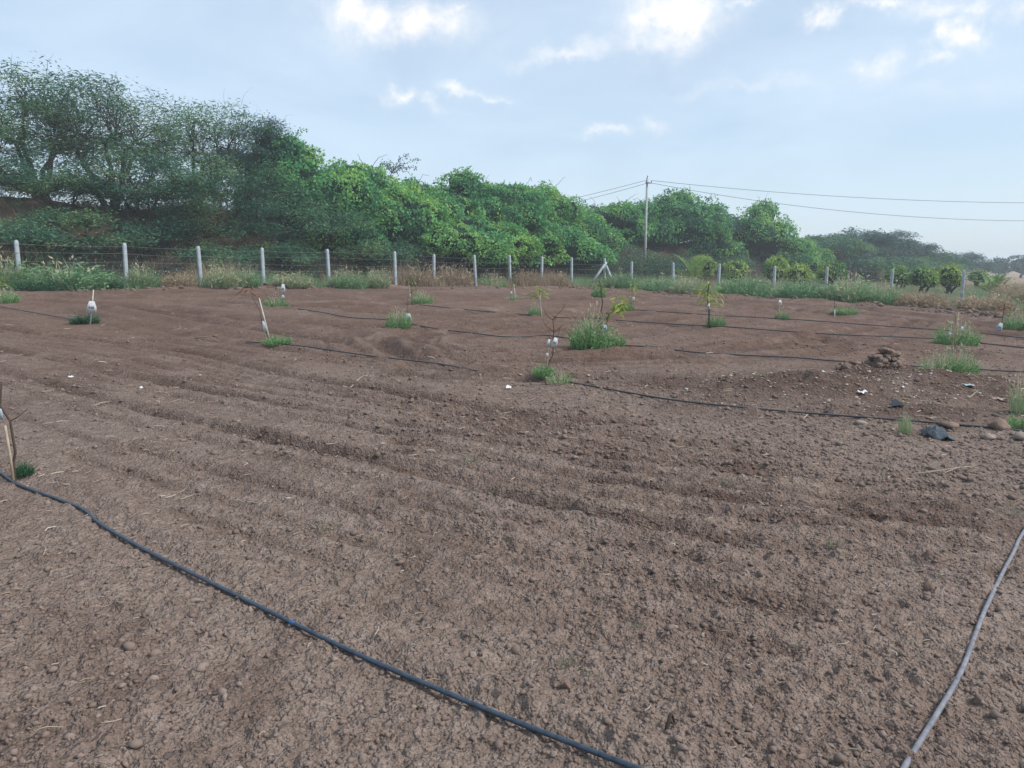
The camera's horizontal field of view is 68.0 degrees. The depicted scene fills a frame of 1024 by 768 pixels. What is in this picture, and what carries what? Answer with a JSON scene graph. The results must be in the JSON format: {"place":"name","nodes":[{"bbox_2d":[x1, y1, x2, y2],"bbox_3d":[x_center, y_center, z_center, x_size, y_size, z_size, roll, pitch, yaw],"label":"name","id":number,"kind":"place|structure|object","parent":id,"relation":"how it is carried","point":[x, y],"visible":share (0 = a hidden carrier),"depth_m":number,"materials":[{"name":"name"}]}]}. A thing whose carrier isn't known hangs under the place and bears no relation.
{"place":"outdoors","nodes":[
{"label":"outdoors","id":0,"kind":"place"},
{"bbox_2d":[0,197,969,281],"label":"earth bank","id":1,"kind":"structure","parent":0,"point":[9,211],"depth_m":38.93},
{"bbox_2d":[0,149,64,204],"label":"thorn tree","id":2,"kind":"object","parent":1,"relation":"on","point":[16,185],"visible":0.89,"depth_m":34.92,"materials":[{"name":"green plant"}]},
{"bbox_2d":[0,89,90,167],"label":"thorn tree","id":3,"kind":"object","parent":1,"relation":"on","point":[4,131],"visible":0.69,"depth_m":36.67,"materials":[{"name":"green plant"}]},
{"bbox_2d":[0,211,113,270],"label":"thorn bush","id":4,"kind":"object","parent":1,"relation":"on","point":[23,235],"visible":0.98,"depth_m":32.23,"materials":[{"name":"green plant"}]},
{"bbox_2d":[0,164,144,207],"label":"thorn tree","id":5,"kind":"object","parent":1,"relation":"on","point":[101,184],"visible":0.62,"depth_m":36.08,"materials":[{"name":"green plant"}]},
{"bbox_2d":[0,51,150,198],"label":"thorn tree","id":6,"kind":"object","parent":1,"relation":"on","point":[52,127],"visible":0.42,"depth_m":39.07,"materials":[{"name":"green plant"}]},
{"bbox_2d":[11,202,150,247],"bbox_3d":[-20.861,-7.308,35.785,6.140,2.249,6.160,0,9,0],"label":"thorn bush","id":7,"kind":"object","parent":1,"relation":"on","point":[86,218],"visible":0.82,"depth_m":34.47,"materials":[{"name":"green plant"}]},
{"bbox_2d":[29,244,132,279],"bbox_3d":[-19.071,-5.180,34.287,4.354,2.399,3.241,0,9,0],"label":"scrub bush","id":8,"kind":"object","parent":1,"relation":"on","point":[92,264],"visible":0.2,"depth_m":33.94,"materials":[{"name":"green plant"}]},
{"bbox_2d":[0,68,213,205],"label":"thorn tree","id":9,"kind":"object","parent":1,"relation":"on","point":[114,137],"visible":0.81,"depth_m":38.03,"materials":[{"name":"green plant"}]},
{"bbox_2d":[63,226,192,272],"bbox_3d":[-18.358,-6.172,36.526,5.274,3.149,5.906,0,9,0],"label":"thorn bush","id":10,"kind":"object","parent":1,"relation":"on","point":[102,241],"visible":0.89,"depth_m":35.54,"materials":[{"name":"green plant"}]},
{"bbox_2d":[32,142,247,221],"bbox_3d":[-19.010,-10.329,39.166,10.535,5.010,10.459,0,9,0],"label":"thorn tree","id":11,"kind":"object","parent":1,"relation":"on","point":[115,173],"visible":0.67,"depth_m":37.34,"materials":[{"name":"green plant"}]},
{"bbox_2d":[132,256,211,279],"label":"scrub bush","id":12,"kind":"object","parent":1,"relation":"on","point":[166,269],"visible":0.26,"depth_m":36.17,"materials":[{"name":"green plant"}]},
{"bbox_2d":[109,208,250,259],"bbox_3d":[-16.895,-7.465,39.065,7.058,2.936,6.172,-5,11,-31],"label":"thorn bush","id":13,"kind":"object","parent":1,"relation":"on","point":[180,227],"visible":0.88,"depth_m":38.22,"materials":[{"name":"green plant"}]},
{"bbox_2d":[82,86,295,205],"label":"thorn tree","id":14,"kind":"object","parent":1,"relation":"on","point":[196,121],"visible":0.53,"depth_m":43.26,"materials":[{"name":"green plant"}]},
{"bbox_2d":[97,148,325,236],"bbox_3d":[-16.077,-10.296,40.987,10.692,5.175,11.598,4,10,22],"label":"thorn tree","id":15,"kind":"object","parent":1,"relation":"on","point":[247,198],"visible":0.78,"depth_m":38.62,"materials":[{"name":"green plant"}]},
{"bbox_2d":[161,237,270,270],"bbox_3d":[-14.764,-6.337,38.390,5.080,3.339,5.953,0,9,0],"label":"thorn bush","id":16,"kind":"object","parent":1,"relation":"on","point":[219,252],"visible":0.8,"depth_m":37.43,"materials":[{"name":"green plant"}]},
{"bbox_2d":[187,110,322,174],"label":"thorn tree","id":17,"kind":"object","parent":1,"relation":"on","point":[259,131],"visible":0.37,"depth_m":43.45,"materials":[{"name":"green plant"}]},
{"bbox_2d":[225,124,332,222],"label":"creeper tree","id":18,"kind":"object","parent":1,"relation":"on","point":[288,145],"visible":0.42,"depth_m":43.58,"materials":[{"name":"green plant"}]},
{"bbox_2d":[227,238,330,276],"bbox_3d":[-12.811,-6.529,40.798,6.224,2.925,6.020,0,9,0],"label":"thorn bush","id":19,"kind":"object","parent":1,"relation":"on","point":[284,250],"visible":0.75,"depth_m":39.94,"materials":[{"name":"green plant"}]},
{"bbox_2d":[222,192,382,246],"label":"thorn tree","id":20,"kind":"object","parent":1,"relation":"on","point":[267,229],"visible":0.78,"depth_m":41.32,"materials":[{"name":"green plant"}]},
{"bbox_2d":[224,139,388,227],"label":"creeper tree","id":21,"kind":"object","parent":1,"relation":"on","point":[358,188],"visible":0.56,"depth_m":43.99,"materials":[{"name":"green plant"}]},
{"bbox_2d":[271,252,352,282],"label":"scrub bush","id":22,"kind":"object","parent":1,"relation":"on","point":[295,267],"visible":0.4,"depth_m":41.24,"materials":[{"name":"green plant"}]},
{"bbox_2d":[285,209,383,269],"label":"thorn bush","id":23,"kind":"object","parent":1,"relation":"on","point":[335,231],"visible":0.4,"depth_m":43.23,"materials":[{"name":"green plant"}]},
{"bbox_2d":[286,189,391,260],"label":"creeper tree","id":24,"kind":"object","parent":1,"relation":"on","point":[338,242],"visible":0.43,"depth_m":44.09,"materials":[{"name":"green plant"}]},
{"bbox_2d":[0,191,712,280],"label":"bank undergrowth","id":25,"kind":"object","parent":1,"relation":"on","point":[12,197],"visible":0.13,"depth_m":40.83,"materials":[{"name":"green plant"}]},
{"bbox_2d":[0,193,722,278],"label":"dry bank undergrowth","id":26,"kind":"object","parent":1,"relation":"on","point":[141,209],"visible":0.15,"depth_m":39.01,"materials":[{"name":"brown plant"}]},
{"bbox_2d":[322,155,421,208],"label":"creeper tree","id":27,"kind":"object","parent":1,"relation":"on","point":[381,177],"visible":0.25,"depth_m":48.45,"materials":[{"name":"green plant"}]},
{"bbox_2d":[324,229,430,275],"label":"thorn bush","id":28,"kind":"object","parent":1,"relation":"on","point":[379,253],"visible":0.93,"depth_m":43.86,"materials":[{"name":"green plant"}]},
{"bbox_2d":[356,172,456,247],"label":"creeper tree","id":29,"kind":"object","parent":1,"relation":"on","point":[405,215],"visible":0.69,"depth_m":46.73,"materials":[{"name":"green plant"}]},
{"bbox_2d":[397,189,465,250],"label":"creeper tree","id":30,"kind":"object","parent":1,"relation":"on","point":[450,203],"visible":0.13,"depth_m":49.13,"materials":[{"name":"green plant"}]},
{"bbox_2d":[397,165,504,222],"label":"creeper tree","id":31,"kind":"object","parent":1,"relation":"on","point":[464,182],"visible":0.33,"depth_m":52.77,"materials":[{"name":"green plant"}]},
{"bbox_2d":[392,204,549,268],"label":"creeper tree","id":32,"kind":"object","parent":1,"relation":"on","point":[493,243],"visible":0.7,"depth_m":47.52,"materials":[{"name":"green plant"}]},
{"bbox_2d":[435,172,574,231],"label":"creeper tree","id":33,"kind":"object","parent":1,"relation":"on","point":[532,219],"visible":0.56,"depth_m":53.59,"materials":[{"name":"green plant"}]},
{"bbox_2d":[482,191,572,252],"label":"creeper tree","id":34,"kind":"object","parent":1,"relation":"on","point":[549,242],"visible":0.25,"depth_m":53.08,"materials":[{"name":"green plant"}]},
{"bbox_2d":[511,220,618,272],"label":"creeper tree","id":35,"kind":"object","parent":1,"relation":"on","point":[580,250],"visible":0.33,"depth_m":54.09,"materials":[{"name":"green plant"}]},
{"bbox_2d":[524,180,616,240],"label":"creeper tree","id":36,"kind":"object","parent":1,"relation":"on","point":[592,226],"visible":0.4,"depth_m":57.52,"materials":[{"name":"green plant"}]},
{"bbox_2d":[575,212,630,252],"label":"creeper tree","id":37,"kind":"object","parent":1,"relation":"on","point":[609,237],"visible":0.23,"depth_m":60.12,"materials":[{"name":"green plant"}]},
{"bbox_2d":[577,194,656,241],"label":"creeper tree","id":38,"kind":"object","parent":1,"relation":"on","point":[626,220],"visible":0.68,"depth_m":65.67,"materials":[{"name":"green plant"}]},
{"bbox_2d":[581,234,654,279],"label":"scrub bush","id":39,"kind":"object","parent":1,"relation":"on","point":[614,269],"visible":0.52,"depth_m":59.21,"materials":[{"name":"green plant"}]},
{"bbox_2d":[623,253,687,280],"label":"scrub bush","id":40,"kind":"object","parent":1,"relation":"on","point":[658,271],"visible":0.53,"depth_m":60.83,"materials":[{"name":"green plant"}]},
{"bbox_2d":[627,207,700,246],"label":"creeper tree","id":41,"kind":"object","parent":1,"relation":"on","point":[659,239],"visible":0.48,"depth_m":70.88,"materials":[{"name":"green plant"}]},
{"bbox_2d":[629,187,735,242],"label":"creeper tree","id":42,"kind":"object","parent":1,"relation":"on","point":[696,216],"visible":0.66,"depth_m":72.00,"materials":[{"name":"green plant"}]},
{"bbox_2d":[683,218,749,260],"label":"creeper tree","id":43,"kind":"object","parent":1,"relation":"on","point":[715,245],"visible":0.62,"depth_m":73.88,"materials":[{"name":"green plant"}]},
{"bbox_2d":[729,197,802,255],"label":"creeper tree","id":44,"kind":"object","parent":1,"relation":"on","point":[763,231],"visible":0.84,"depth_m":79.81,"materials":[{"name":"green plant"}]},
{"bbox_2d":[757,237,827,274],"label":"creeper tree","id":45,"kind":"object","parent":1,"relation":"on","point":[799,251],"visible":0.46,"depth_m":81.77,"materials":[{"name":"green plant"}]},
{"bbox_2d":[802,233,882,255],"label":"thorn tree","id":46,"kind":"object","parent":1,"relation":"on","point":[835,244],"visible":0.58,"depth_m":95.50,"materials":[{"name":"green plant"}]},
{"bbox_2d":[811,226,928,253],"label":"thorn tree","id":47,"kind":"object","parent":1,"relation":"on","point":[881,240],"visible":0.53,"depth_m":104.28,"materials":[{"name":"green plant"}]},
{"bbox_2d":[837,252,932,274],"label":"thorn tree","id":48,"kind":"object","parent":1,"relation":"on","point":[854,261],"visible":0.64,"depth_m":94.26,"materials":[{"name":"green plant"}]},
{"bbox_2d":[848,229,944,257],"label":"thorn tree","id":49,"kind":"object","parent":1,"relation":"on","point":[918,252],"visible":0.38,"depth_m":116.97,"materials":[{"name":"green plant"}]},
{"bbox_2d":[884,249,977,269],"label":"thorn tree","id":50,"kind":"object","parent":1,"relation":"on","point":[945,257],"visible":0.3,"depth_m":117.47,"materials":[{"name":"green plant"}]},
{"bbox_2d":[0,268,1023,767],"bbox_3d":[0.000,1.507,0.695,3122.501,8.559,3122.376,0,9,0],"label":"ground","id":51,"kind":"structure","parent":0,"point":[442,604],"depth_m":4.43,"materials":[{"name":"soil"}]},
{"bbox_2d":[0,384,26,480],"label":"sapling","id":52,"kind":"object","parent":51,"relation":"on","point":[12,469],"visible":0.85,"depth_m":5.16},
{"bbox_2d":[0,246,39,287],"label":"weed bush","id":53,"kind":"object","parent":51,"relation":"on","point":[10,273],"visible":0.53,"depth_m":27.34,"materials":[{"name":"green plant"}]},
{"bbox_2d":[0,272,70,291],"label":"weed bush","id":54,"kind":"object","parent":51,"relation":"on","point":[46,287],"visible":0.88,"depth_m":26.79,"materials":[{"name":"green plant"}]},
{"bbox_2d":[0,254,122,290],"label":"weed bush","id":55,"kind":"object","parent":51,"relation":"on","point":[88,281],"visible":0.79,"depth_m":28.25,"materials":[{"name":"green plant"}]},
{"bbox_2d":[118,256,161,288],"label":"weed bush","id":56,"kind":"object","parent":51,"relation":"on","point":[138,279],"visible":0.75,"depth_m":30.89,"materials":[{"name":"green plant"}]},
{"bbox_2d":[159,267,201,286],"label":"weed bush","id":57,"kind":"object","parent":51,"relation":"on","point":[181,281],"visible":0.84,"depth_m":31.24,"materials":[{"name":"beige plant"}]},
{"bbox_2d":[197,258,248,287],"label":"weed bush","id":58,"kind":"object","parent":51,"relation":"on","point":[230,279],"visible":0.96,"depth_m":31.75,"materials":[{"name":"green plant"}]},
{"bbox_2d":[263,267,317,287],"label":"weed bush","id":59,"kind":"object","parent":51,"relation":"on","point":[296,281],"visible":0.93,"depth_m":33.88,"materials":[{"name":"green plant"}]},
{"bbox_2d":[2,222,606,288],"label":"verge grass","id":60,"kind":"structure","parent":51,"relation":"on","point":[316,283],"depth_m":35.33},
{"bbox_2d":[0,240,610,287],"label":"wire fence","id":61,"kind":"object","parent":51,"relation":"on","point":[604,267],"visible":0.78,"depth_m":37.18,"materials":[{"name":"concrete"}]},
{"bbox_2d":[5,232,629,286],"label":"dry verge grass","id":62,"kind":"structure","parent":51,"relation":"on","point":[543,282],"depth_m":42.36,"materials":[{"name":"plant"}]},
{"bbox_2d":[0,470,642,767],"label":"drip pipe","id":63,"kind":"object","parent":51,"relation":"on","point":[557,737],"visible":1,"depth_m":2.99,"materials":[{"name":"plastic"}]},
{"bbox_2d":[322,264,371,288],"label":"weed bush","id":64,"kind":"object","parent":51,"relation":"on","point":[346,282],"visible":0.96,"depth_m":35.67,"materials":[{"name":"green plant"}]},
{"bbox_2d":[361,262,392,288],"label":"weed bush","id":65,"kind":"object","parent":51,"relation":"on","point":[376,280],"visible":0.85,"depth_m":36.53,"materials":[{"name":"green plant"}]},
{"bbox_2d":[382,302,414,328],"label":"weed clump","id":66,"kind":"object","parent":51,"relation":"on","point":[403,323],"visible":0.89,"depth_m":16.91,"materials":[{"name":"green plant"}]},
{"bbox_2d":[399,258,439,286],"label":"weed bush","id":67,"kind":"object","parent":51,"relation":"on","point":[425,279],"visible":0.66,"depth_m":41.27,"materials":[{"name":"beige plant"}]},
{"bbox_2d":[436,259,473,285],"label":"weed bush","id":68,"kind":"object","parent":51,"relation":"on","point":[458,275],"visible":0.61,"depth_m":42.59,"materials":[{"name":"beige plant"}]},
{"bbox_2d":[0,282,1023,767],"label":"soil clods","id":69,"kind":"object","parent":51,"relation":"on","point":[498,744],"visible":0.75,"depth_m":4.39,"materials":[{"name":"soil"}]},
{"bbox_2d":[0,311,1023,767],"bbox_3d":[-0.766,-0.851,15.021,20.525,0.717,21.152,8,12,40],"label":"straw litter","id":70,"kind":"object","parent":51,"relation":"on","point":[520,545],"visible":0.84,"depth_m":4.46,"materials":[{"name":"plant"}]},
{"bbox_2d":[563,308,622,349],"bbox_3d":[1.382,-1.060,13.895,1.234,0.858,1.814,-3,10,-18],"label":"weed clump","id":71,"kind":"object","parent":51,"relation":"on","point":[576,339],"visible":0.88,"depth_m":13.70,"materials":[{"name":"green plant"}]},
{"bbox_2d":[572,297,617,349],"bbox_3d":[1.536,-1.101,13.915,0.981,1.056,0.836,-2,9,-10],"label":"weed clump","id":72,"kind":"object","parent":51,"relation":"on","point":[603,334],"visible":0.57,"depth_m":13.88,"materials":[{"name":"green plant"}]},
{"bbox_2d":[600,267,640,287],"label":"weed bush","id":73,"kind":"object","parent":51,"relation":"on","point":[617,281],"visible":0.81,"depth_m":47.41,"materials":[{"name":"green plant"}]},
{"bbox_2d":[246,341,1023,431],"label":"drip pipe","id":74,"kind":"object","parent":51,"relation":"on","point":[669,398],"visible":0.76,"depth_m":8.61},
{"bbox_2d":[291,363,1023,428],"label":"rubbish crumbs","id":75,"kind":"object","parent":51,"relation":"on","point":[908,376],"visible":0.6,"depth_m":9.53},
{"bbox_2d":[634,272,690,291],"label":"weed bush","id":76,"kind":"object","parent":51,"relation":"on","point":[656,286],"visible":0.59,"depth_m":43.83,"materials":[{"name":"green plant"}]},
{"bbox_2d":[662,270,709,293],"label":"weed bush","id":77,"kind":"object","parent":51,"relation":"on","point":[692,286],"visible":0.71,"depth_m":40.28,"materials":[{"name":"green plant"}]},
{"bbox_2d":[669,254,716,278],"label":"bush","id":78,"kind":"object","parent":51,"relation":"on","point":[699,266],"visible":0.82,"depth_m":58.45,"materials":[{"name":"green plant"}]},
{"bbox_2d":[412,324,1023,372],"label":"drip pipe","id":79,"kind":"object","parent":51,"relation":"on","point":[707,352],"visible":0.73,"depth_m":13.70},
{"bbox_2d":[419,304,1023,347],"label":"drip pipe","id":80,"kind":"object","parent":51,"relation":"on","point":[739,327],"visible":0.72,"depth_m":19.28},
{"bbox_2d":[722,259,748,281],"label":"mango bush","id":81,"kind":"object","parent":51,"relation":"on","point":[736,266],"visible":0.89,"depth_m":57.46,"materials":[{"name":"green plant"}]},
{"bbox_2d":[711,268,777,297],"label":"weed bush","id":82,"kind":"object","parent":51,"relation":"on","point":[749,288],"visible":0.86,"depth_m":38.71,"materials":[{"name":"green plant"}]},
{"bbox_2d":[761,254,788,285],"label":"mango bush","id":83,"kind":"object","parent":51,"relation":"on","point":[780,262],"visible":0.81,"depth_m":60.63,"materials":[{"name":"green plant"}]},
{"bbox_2d":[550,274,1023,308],"bbox_3d":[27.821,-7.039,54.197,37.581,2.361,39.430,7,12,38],"label":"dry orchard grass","id":84,"kind":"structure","parent":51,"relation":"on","point":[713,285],"depth_m":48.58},
{"bbox_2d":[781,262,813,285],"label":"mango bush","id":85,"kind":"object","parent":51,"relation":"on","point":[794,270],"visible":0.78,"depth_m":53.63,"materials":[{"name":"green plant"}]},
{"bbox_2d":[766,273,832,298],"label":"weed bush","id":86,"kind":"object","parent":51,"relation":"on","point":[799,292],"visible":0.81,"depth_m":37.67,"materials":[{"name":"green plant"}]},
{"bbox_2d":[630,262,1023,300],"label":"wire fence","id":87,"kind":"object","parent":51,"relation":"on","point":[963,279],"visible":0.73,"depth_m":43.17,"materials":[{"name":"concrete"}]},
{"bbox_2d":[634,309,1023,337],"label":"drip pipe","id":88,"kind":"object","parent":51,"relation":"on","point":[831,322],"visible":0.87,"depth_m":22.12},
{"bbox_2d":[815,260,848,285],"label":"mango bush","id":89,"kind":"object","parent":51,"relation":"on","point":[836,267],"visible":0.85,"depth_m":59.51,"materials":[{"name":"green plant"}]},
{"bbox_2d":[820,266,883,302],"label":"weed bush","id":90,"kind":"object","parent":51,"relation":"on","point":[851,294],"visible":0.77,"depth_m":36.37,"materials":[{"name":"green plant"}]},
{"bbox_2d":[865,347,905,368],"bbox_3d":[5.975,-0.408,12.099,0.627,0.369,0.474,0,9,0],"label":"soil heap","id":91,"kind":"object","parent":51,"relation":"on","point":[886,358],"visible":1,"depth_m":11.99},
{"bbox_2d":[861,278,917,304],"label":"weed bush","id":92,"kind":"object","parent":51,"relation":"on","point":[887,297],"visible":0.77,"depth_m":34.93,"materials":[{"name":"green plant"}]},
{"bbox_2d":[882,265,911,288],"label":"mango bush","id":93,"kind":"object","parent":51,"relation":"on","point":[900,272],"visible":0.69,"depth_m":55.79,"materials":[{"name":"green plant"}]},
{"bbox_2d":[892,286,952,307],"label":"weed bush","id":94,"kind":"object","parent":51,"relation":"on","point":[935,300],"visible":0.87,"depth_m":33.41,"materials":[{"name":"beige plant"}]},
{"bbox_2d":[906,265,940,293],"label":"mango bush","id":95,"kind":"object","parent":51,"relation":"on","point":[920,277],"visible":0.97,"depth_m":51.27,"materials":[{"name":"green plant"}]},
{"bbox_2d":[936,262,965,293],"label":"mango bush","id":96,"kind":"object","parent":51,"relation":"on","point":[949,273],"visible":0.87,"depth_m":52.71,"materials":[{"name":"green plant"}]},
{"bbox_2d":[927,313,985,345],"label":"weed clump","id":97,"kind":"object","parent":51,"relation":"on","point":[970,339],"visible":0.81,"depth_m":16.81,"materials":[{"name":"green plant"}]},
{"bbox_2d":[929,339,991,373],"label":"weed clump","id":98,"kind":"object","parent":51,"relation":"on","point":[965,367],"visible":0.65,"depth_m":11.88,"materials":[{"name":"green plant"}]},
{"bbox_2d":[900,529,1023,767],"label":"drip pipe","id":99,"kind":"object","parent":51,"relation":"on","point":[915,748],"visible":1,"depth_m":3.04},
{"bbox_2d":[935,250,999,273],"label":"thorn tree","id":100,"kind":"object","parent":51,"relation":"on","point":[986,265],"visible":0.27,"depth_m":140.06,"materials":[{"name":"green plant"}]},
{"bbox_2d":[951,289,1022,310],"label":"weed bush","id":101,"kind":"object","parent":51,"relation":"on","point":[989,303],"visible":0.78,"depth_m":32.52,"materials":[{"name":"beige plant"}]},
{"bbox_2d":[987,277,1023,306],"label":"weed bush","id":102,"kind":"object","parent":51,"relation":"on","point":[1001,290],"visible":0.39,"depth_m":37.85,"materials":[{"name":"beige plant"}]},
{"bbox_2d":[994,304,1023,330],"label":"weed clump","id":103,"kind":"object","parent":51,"relation":"on","point":[1017,323],"visible":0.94,"depth_m":22.50,"materials":[{"name":"green plant"}]},
{"bbox_2d":[1003,362,1023,414],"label":"weed clump","id":104,"kind":"object","parent":51,"relation":"on","point":[1014,406],"visible":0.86,"depth_m":8.65,"materials":[{"name":"green plant"}]},
{"bbox_2d":[0,0,1023,261],"label":"sky","id":105,"kind":"structure","parent":0,"point":[911,101],"materials":[{"name":"blue"}]},
{"bbox_2d":[561,271,1023,308],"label":"orchard grass","id":106,"kind":"structure","parent":0,"point":[967,293],"depth_m":49.93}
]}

